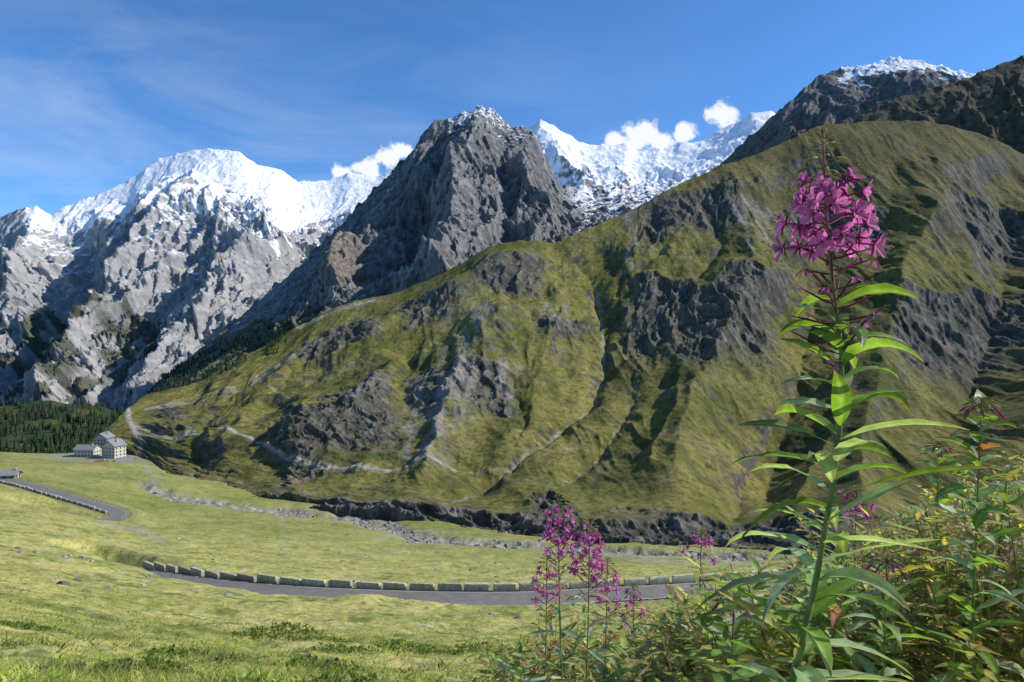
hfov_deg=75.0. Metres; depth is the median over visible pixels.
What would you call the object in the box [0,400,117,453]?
forest slope ground
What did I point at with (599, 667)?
fireweed
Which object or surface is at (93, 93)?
sky
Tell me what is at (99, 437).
walls
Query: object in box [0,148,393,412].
snow mountain
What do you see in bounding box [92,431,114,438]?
roof
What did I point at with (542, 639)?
fireweed
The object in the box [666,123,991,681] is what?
fireweed
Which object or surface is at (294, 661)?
shrubs
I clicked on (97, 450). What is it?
windows
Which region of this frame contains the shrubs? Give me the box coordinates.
[0,620,661,681]
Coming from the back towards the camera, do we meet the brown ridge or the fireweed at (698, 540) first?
the brown ridge
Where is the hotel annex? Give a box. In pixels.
[72,444,101,456]
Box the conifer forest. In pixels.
[0,288,293,453]
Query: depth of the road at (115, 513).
260.02 m
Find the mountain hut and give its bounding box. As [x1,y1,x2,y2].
[0,468,23,478]
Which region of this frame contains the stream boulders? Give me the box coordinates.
[148,488,783,560]
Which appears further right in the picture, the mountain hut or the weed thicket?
the weed thicket
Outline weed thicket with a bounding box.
[461,442,1023,681]
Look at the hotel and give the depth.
595.38 m
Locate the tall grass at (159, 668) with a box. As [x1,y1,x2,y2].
[1,543,851,681]
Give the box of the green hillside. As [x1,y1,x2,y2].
[85,120,1023,554]
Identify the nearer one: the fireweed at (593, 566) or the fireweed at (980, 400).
the fireweed at (980, 400)
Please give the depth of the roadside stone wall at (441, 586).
99.17 m
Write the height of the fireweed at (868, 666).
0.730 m
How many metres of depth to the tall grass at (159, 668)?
11.38 m
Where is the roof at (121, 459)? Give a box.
[115,457,135,461]
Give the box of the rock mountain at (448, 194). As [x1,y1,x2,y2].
[123,106,709,411]
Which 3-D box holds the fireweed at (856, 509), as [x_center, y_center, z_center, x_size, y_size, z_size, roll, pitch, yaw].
[0.873,0.790,1.715,0.194,0.844,0.194,0,0,0]
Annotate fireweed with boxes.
[517,554,572,681]
[521,491,587,681]
[562,514,613,681]
[577,556,633,681]
[619,582,645,663]
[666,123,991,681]
[670,528,717,655]
[696,589,769,681]
[837,485,878,649]
[845,551,938,681]
[885,439,986,661]
[891,389,1023,681]
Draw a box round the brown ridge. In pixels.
[849,55,1023,153]
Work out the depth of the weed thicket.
1.28 m
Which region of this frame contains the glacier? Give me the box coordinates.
[528,111,774,189]
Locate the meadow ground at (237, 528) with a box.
[0,452,874,681]
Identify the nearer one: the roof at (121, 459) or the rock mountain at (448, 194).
the roof at (121, 459)
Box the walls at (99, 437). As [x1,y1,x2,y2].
[94,434,113,445]
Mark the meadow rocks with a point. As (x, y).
(64, 581)
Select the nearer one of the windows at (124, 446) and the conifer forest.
the windows at (124, 446)
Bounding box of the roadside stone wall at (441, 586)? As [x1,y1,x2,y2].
[143,561,832,591]
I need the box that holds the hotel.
[101,438,127,458]
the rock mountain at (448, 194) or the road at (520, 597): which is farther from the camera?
the rock mountain at (448, 194)
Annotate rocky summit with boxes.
[711,56,991,170]
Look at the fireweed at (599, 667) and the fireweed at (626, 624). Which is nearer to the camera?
the fireweed at (599, 667)
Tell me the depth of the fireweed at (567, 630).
1.75 m
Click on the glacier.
(572, 161)
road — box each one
[0,478,126,520]
[145,569,803,605]
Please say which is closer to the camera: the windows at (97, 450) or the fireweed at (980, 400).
the fireweed at (980, 400)
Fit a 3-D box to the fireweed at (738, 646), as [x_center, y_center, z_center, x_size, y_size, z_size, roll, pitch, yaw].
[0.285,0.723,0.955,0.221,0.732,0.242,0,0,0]
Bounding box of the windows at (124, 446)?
[103,446,124,458]
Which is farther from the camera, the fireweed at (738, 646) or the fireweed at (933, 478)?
the fireweed at (933, 478)
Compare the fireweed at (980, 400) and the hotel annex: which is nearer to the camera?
the fireweed at (980, 400)
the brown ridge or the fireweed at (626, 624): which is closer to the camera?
the fireweed at (626, 624)
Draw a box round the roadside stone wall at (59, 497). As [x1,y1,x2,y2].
[0,480,106,512]
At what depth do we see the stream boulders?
302.04 m
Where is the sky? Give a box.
[0,0,1023,216]
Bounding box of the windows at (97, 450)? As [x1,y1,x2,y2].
[75,450,100,456]
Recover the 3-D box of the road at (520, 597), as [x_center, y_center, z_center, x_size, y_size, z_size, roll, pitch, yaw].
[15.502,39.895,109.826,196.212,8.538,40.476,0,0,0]
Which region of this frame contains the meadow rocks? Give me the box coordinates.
[15,472,768,620]
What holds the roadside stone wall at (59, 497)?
on the meadow ground at (237, 528)

